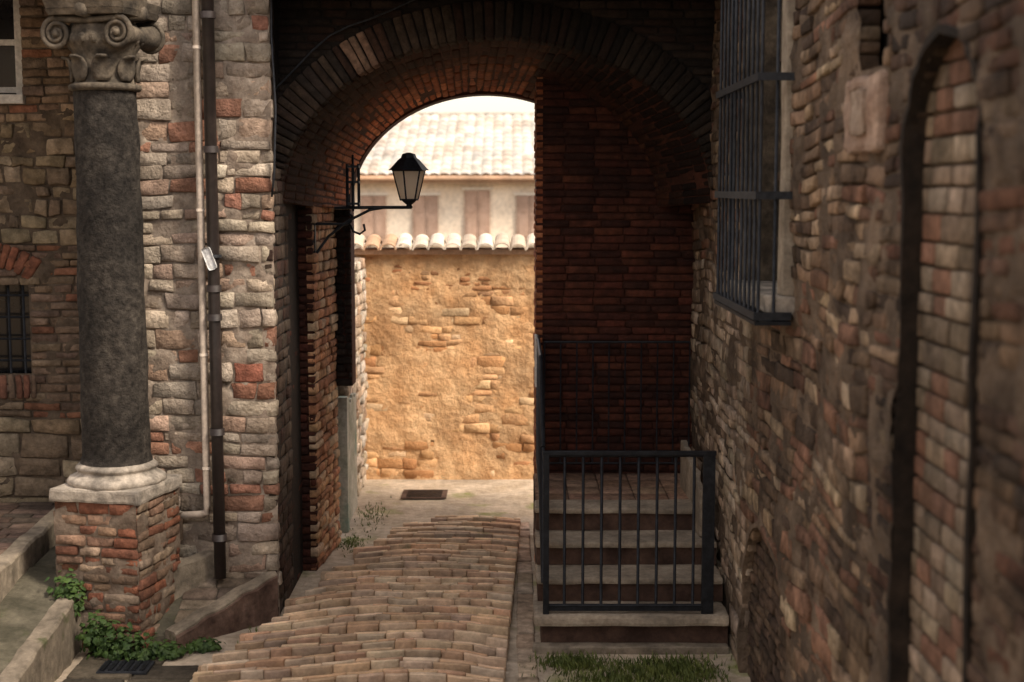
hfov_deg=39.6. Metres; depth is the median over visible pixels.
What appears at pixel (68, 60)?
leaf
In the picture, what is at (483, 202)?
panel
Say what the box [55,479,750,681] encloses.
street pavement
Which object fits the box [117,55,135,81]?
leaf
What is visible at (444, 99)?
back wall arch
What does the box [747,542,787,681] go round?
arch infill
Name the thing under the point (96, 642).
weed plant
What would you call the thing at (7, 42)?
glazing bar
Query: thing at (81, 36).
egg
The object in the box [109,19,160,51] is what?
bolster
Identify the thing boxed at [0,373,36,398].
window sill bricks
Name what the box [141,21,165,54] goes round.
volute spiral
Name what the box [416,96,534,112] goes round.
sky
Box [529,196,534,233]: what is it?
shutter
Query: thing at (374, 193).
lintel
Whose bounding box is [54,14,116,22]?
volute channel
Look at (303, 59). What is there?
wall cable
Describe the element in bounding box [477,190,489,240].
shutter
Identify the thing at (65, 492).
plinth
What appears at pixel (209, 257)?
reflector tag
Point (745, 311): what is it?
window grille
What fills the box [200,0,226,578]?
downpipe
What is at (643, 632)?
stone staircase
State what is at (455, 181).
fascia
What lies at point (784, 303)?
window sill
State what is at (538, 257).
stair wall side
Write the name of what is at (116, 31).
volute eye
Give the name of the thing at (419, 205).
panel
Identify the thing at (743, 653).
arch surround
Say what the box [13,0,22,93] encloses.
frame side
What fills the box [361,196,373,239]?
shutter
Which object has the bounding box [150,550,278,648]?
stone platform
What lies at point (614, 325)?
stair wall bricks
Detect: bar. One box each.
[0,39,14,45]
[0,87,15,92]
[0,294,28,295]
[0,316,29,317]
[0,338,29,339]
[0,359,30,360]
[7,286,12,372]
[22,285,26,372]
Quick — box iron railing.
[534,334,716,613]
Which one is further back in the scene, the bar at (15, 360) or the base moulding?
the bar at (15, 360)
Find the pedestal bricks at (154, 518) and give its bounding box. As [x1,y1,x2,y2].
[131,490,180,647]
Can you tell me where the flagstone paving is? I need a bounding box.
[62,651,198,681]
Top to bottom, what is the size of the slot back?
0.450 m
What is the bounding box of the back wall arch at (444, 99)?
[350,91,534,188]
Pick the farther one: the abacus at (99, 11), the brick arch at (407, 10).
the brick arch at (407, 10)
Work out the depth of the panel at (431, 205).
34.76 m
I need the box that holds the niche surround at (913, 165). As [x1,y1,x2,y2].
[886,24,983,681]
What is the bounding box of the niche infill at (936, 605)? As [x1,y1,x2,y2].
[908,38,978,681]
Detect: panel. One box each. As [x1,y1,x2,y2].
[363,199,370,211]
[363,216,370,236]
[376,199,383,211]
[376,216,383,236]
[415,199,422,211]
[415,216,422,236]
[428,199,435,211]
[428,216,435,236]
[467,194,474,211]
[467,216,474,234]
[480,194,487,211]
[480,216,487,234]
[519,199,526,211]
[519,216,526,236]
[532,216,534,232]
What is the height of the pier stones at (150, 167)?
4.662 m
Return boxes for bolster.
[46,21,69,45]
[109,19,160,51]
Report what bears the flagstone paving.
on the street pavement
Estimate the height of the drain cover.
0.015 m
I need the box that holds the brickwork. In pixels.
[866,0,1023,681]
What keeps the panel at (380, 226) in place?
attached to the shutter at (380, 213)
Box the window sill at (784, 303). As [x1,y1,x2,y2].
[730,280,794,314]
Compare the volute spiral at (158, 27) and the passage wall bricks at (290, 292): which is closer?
the volute spiral at (158, 27)
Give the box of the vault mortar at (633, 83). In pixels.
[282,36,711,209]
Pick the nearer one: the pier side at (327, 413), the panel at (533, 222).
the pier side at (327, 413)
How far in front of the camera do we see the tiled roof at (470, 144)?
36.44 m
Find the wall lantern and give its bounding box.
[312,153,427,263]
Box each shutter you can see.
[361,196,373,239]
[374,196,385,240]
[413,196,424,240]
[426,196,437,239]
[465,190,476,238]
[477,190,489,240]
[516,196,528,240]
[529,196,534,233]
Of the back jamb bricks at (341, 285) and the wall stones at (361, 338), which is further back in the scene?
the wall stones at (361, 338)
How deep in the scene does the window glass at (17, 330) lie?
11.26 m
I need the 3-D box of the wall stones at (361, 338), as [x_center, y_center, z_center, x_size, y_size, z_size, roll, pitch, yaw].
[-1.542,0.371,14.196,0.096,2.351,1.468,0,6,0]
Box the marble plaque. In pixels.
[842,72,888,153]
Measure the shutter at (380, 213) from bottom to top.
1.100 m
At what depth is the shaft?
9.35 m
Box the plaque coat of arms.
[848,88,865,136]
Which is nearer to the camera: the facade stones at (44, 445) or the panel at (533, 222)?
the facade stones at (44, 445)
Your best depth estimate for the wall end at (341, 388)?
13.50 m
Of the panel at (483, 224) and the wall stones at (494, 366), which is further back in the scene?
the panel at (483, 224)
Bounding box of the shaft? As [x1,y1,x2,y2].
[73,90,152,466]
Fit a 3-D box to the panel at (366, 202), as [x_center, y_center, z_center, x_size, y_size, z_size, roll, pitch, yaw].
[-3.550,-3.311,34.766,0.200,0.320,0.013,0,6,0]
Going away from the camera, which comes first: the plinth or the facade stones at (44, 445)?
the plinth
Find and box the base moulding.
[67,458,166,489]
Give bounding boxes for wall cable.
[270,0,276,196]
[276,0,414,88]
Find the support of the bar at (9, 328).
attached to the facade stones at (44, 445)
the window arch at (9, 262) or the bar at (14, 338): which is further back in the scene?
the bar at (14, 338)
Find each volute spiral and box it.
[40,15,68,49]
[104,13,132,47]
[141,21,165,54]
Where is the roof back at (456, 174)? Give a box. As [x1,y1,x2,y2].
[360,173,534,174]
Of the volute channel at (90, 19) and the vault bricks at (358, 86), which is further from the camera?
the vault bricks at (358, 86)
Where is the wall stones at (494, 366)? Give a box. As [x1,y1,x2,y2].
[364,255,534,479]
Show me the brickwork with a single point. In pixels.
(1003, 82)
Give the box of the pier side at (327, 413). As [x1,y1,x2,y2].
[305,185,341,569]
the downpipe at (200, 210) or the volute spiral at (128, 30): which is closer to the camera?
the volute spiral at (128, 30)
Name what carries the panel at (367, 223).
attached to the shutter at (369, 213)
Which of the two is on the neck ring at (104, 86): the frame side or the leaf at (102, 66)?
the leaf at (102, 66)
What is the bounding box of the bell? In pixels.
[67,21,140,83]
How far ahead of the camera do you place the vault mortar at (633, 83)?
10.96 m
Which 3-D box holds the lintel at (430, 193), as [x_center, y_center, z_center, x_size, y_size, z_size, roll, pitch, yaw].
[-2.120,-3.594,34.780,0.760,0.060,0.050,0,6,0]
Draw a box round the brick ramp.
[193,515,538,681]
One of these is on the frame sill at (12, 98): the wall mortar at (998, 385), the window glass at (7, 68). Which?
the window glass at (7, 68)
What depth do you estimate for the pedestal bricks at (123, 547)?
9.40 m
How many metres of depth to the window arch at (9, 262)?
10.99 m
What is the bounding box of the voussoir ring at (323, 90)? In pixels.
[276,0,714,200]
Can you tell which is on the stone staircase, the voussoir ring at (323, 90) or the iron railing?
the iron railing
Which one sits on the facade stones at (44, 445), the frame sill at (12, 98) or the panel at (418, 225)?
the frame sill at (12, 98)
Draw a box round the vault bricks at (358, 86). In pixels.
[283,37,710,207]
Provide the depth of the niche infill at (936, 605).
4.97 m
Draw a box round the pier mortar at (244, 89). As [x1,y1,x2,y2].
[136,0,279,616]
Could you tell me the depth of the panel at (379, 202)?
34.76 m
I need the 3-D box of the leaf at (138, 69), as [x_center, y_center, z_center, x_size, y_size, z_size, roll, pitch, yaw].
[-2.449,-1.789,9.410,0.084,0.164,0.145,-1,6,-11]
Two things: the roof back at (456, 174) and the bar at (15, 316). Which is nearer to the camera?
the bar at (15, 316)
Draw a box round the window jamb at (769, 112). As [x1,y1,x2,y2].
[742,0,782,280]
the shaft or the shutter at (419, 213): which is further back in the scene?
the shutter at (419, 213)
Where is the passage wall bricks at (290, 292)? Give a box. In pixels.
[288,250,301,578]
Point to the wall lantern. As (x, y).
(408, 170)
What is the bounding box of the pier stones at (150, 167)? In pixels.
[135,0,280,583]
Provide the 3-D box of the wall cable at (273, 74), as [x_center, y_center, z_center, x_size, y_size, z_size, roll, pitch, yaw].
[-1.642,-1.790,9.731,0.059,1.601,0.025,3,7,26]
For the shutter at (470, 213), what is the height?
1.230 m
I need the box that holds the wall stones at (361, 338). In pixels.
[344,258,368,495]
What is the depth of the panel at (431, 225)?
34.81 m
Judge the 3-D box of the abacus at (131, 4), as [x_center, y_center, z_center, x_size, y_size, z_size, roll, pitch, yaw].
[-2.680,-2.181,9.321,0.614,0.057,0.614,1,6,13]
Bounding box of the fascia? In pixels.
[356,180,534,182]
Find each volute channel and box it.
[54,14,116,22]
[136,22,149,26]
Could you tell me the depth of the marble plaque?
5.64 m
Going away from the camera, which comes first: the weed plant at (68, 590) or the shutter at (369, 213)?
the weed plant at (68, 590)
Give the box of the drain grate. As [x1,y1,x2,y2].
[96,660,154,674]
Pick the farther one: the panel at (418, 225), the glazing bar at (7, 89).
the panel at (418, 225)
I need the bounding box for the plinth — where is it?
[49,474,181,505]
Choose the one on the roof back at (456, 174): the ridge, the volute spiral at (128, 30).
the ridge
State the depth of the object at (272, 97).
10.14 m
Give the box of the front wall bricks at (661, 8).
[276,0,715,91]
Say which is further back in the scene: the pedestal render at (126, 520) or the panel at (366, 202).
the panel at (366, 202)
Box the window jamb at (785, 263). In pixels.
[778,0,795,295]
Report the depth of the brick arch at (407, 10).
10.15 m
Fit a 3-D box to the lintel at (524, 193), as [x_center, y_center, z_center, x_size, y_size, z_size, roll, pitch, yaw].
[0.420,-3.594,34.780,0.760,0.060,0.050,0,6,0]
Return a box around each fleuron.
[73,2,91,16]
[129,7,147,20]
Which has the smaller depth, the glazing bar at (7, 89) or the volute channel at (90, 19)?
the volute channel at (90, 19)
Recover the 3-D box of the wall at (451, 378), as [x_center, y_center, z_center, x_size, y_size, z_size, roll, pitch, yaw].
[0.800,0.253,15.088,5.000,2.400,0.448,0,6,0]
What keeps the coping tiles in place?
on the wall at (451, 378)
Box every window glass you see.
[0,0,15,93]
[0,285,31,372]
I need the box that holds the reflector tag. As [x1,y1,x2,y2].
[201,247,221,269]
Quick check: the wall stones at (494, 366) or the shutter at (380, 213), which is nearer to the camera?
the wall stones at (494, 366)
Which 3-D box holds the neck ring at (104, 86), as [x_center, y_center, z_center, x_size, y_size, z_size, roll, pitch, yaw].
[-2.680,-1.667,9.377,0.469,0.050,0.472,0,6,0]
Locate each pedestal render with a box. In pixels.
[54,501,141,642]
[137,487,180,634]
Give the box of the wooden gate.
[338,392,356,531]
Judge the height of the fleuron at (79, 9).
0.090 m
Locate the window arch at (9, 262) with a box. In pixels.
[0,243,40,279]
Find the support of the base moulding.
on the plinth
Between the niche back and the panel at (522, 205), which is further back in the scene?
the panel at (522, 205)
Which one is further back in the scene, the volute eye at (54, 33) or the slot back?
the volute eye at (54, 33)
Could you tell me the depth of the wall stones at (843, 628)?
6.91 m
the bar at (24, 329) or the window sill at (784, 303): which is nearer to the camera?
the window sill at (784, 303)
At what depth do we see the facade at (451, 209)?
34.85 m
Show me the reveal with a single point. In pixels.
(32, 291)
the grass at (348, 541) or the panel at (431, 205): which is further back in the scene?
the panel at (431, 205)
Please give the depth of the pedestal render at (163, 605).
9.66 m
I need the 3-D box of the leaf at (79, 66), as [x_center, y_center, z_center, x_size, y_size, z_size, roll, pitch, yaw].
[-2.810,-1.763,9.168,0.145,0.164,0.084,4,7,33]
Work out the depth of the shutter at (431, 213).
34.80 m
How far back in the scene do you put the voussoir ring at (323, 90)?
10.15 m
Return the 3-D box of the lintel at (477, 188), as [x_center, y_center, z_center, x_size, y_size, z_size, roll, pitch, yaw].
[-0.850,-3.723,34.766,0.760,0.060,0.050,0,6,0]
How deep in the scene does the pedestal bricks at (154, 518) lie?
9.56 m
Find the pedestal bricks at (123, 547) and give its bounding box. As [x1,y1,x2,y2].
[54,502,142,649]
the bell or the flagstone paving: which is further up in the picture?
the bell
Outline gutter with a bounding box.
[356,175,534,179]
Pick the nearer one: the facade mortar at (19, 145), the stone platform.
the stone platform
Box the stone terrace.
[0,502,82,681]
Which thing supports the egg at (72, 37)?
on the bell
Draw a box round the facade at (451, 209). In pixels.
[354,183,534,248]
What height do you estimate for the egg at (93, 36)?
0.073 m
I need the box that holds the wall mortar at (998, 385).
[690,0,1023,681]
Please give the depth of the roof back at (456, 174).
43.42 m
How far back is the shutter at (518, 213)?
34.80 m
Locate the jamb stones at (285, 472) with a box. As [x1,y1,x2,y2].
[263,169,293,613]
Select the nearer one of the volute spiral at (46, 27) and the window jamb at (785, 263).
the window jamb at (785, 263)
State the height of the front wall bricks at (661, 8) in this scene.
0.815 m
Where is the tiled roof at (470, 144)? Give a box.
[360,114,534,174]
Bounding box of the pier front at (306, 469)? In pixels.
[297,205,317,570]
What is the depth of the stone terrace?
9.27 m
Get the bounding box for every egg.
[70,32,74,42]
[78,32,84,42]
[89,31,96,42]
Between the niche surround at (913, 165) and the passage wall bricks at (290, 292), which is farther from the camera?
the passage wall bricks at (290, 292)
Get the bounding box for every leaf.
[61,56,73,82]
[69,54,87,80]
[91,53,113,79]
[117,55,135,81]
[135,58,147,83]
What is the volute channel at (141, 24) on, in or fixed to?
on the bell
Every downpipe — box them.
[179,0,210,540]
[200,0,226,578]
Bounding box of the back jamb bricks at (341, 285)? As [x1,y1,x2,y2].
[333,192,352,385]
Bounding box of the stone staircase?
[532,439,728,654]
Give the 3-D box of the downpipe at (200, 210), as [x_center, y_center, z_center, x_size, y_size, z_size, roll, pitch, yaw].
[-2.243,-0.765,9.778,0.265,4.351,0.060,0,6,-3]
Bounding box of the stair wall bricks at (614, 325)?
[535,78,694,473]
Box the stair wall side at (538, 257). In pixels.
[533,76,542,560]
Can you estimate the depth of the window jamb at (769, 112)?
8.52 m
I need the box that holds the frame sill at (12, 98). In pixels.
[0,94,25,103]
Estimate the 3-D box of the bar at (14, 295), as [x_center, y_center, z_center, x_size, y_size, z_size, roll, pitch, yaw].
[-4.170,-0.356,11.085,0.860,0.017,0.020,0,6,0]
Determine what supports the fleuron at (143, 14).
on the abacus at (99, 11)
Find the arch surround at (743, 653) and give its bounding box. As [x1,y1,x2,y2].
[736,521,781,672]
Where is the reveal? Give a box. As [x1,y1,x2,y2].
[29,285,37,375]
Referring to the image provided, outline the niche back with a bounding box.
[921,58,977,673]
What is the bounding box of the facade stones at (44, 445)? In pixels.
[0,0,81,501]
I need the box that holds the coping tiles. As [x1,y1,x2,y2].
[354,233,534,250]
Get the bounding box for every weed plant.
[44,568,86,616]
[75,609,226,661]
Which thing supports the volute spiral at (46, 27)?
attached to the bolster at (57, 26)
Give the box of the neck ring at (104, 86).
[68,82,141,92]
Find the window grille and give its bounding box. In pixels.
[713,0,794,325]
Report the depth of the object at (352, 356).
12.22 m
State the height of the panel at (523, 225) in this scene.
0.500 m
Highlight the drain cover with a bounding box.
[401,489,447,498]
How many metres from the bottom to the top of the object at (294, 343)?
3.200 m
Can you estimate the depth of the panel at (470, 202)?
34.75 m
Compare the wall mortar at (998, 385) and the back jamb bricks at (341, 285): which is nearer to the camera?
the wall mortar at (998, 385)
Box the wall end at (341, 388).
[336,386,349,481]
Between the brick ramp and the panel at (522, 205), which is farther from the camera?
the panel at (522, 205)
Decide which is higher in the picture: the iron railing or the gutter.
the gutter
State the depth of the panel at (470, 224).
34.81 m
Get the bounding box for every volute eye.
[51,30,58,36]
[112,28,120,35]
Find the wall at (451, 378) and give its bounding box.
[355,255,534,479]
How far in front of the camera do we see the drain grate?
9.03 m
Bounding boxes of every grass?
[237,500,389,643]
[519,645,748,681]
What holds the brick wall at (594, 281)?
on the street pavement
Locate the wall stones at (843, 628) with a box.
[690,0,895,681]
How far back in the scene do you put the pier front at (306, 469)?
11.26 m
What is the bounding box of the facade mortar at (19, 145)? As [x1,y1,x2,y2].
[0,0,81,497]
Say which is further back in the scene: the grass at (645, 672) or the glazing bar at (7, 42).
the glazing bar at (7, 42)
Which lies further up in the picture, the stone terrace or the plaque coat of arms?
the plaque coat of arms
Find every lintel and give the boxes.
[360,193,388,194]
[420,193,440,194]
[462,187,492,189]
[514,193,534,194]
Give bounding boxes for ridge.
[412,113,533,115]
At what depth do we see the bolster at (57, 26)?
9.18 m
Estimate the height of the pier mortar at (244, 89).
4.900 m
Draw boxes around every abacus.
[42,0,160,15]
[45,7,158,22]
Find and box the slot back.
[880,0,887,65]
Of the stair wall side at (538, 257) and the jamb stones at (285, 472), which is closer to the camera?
the jamb stones at (285, 472)

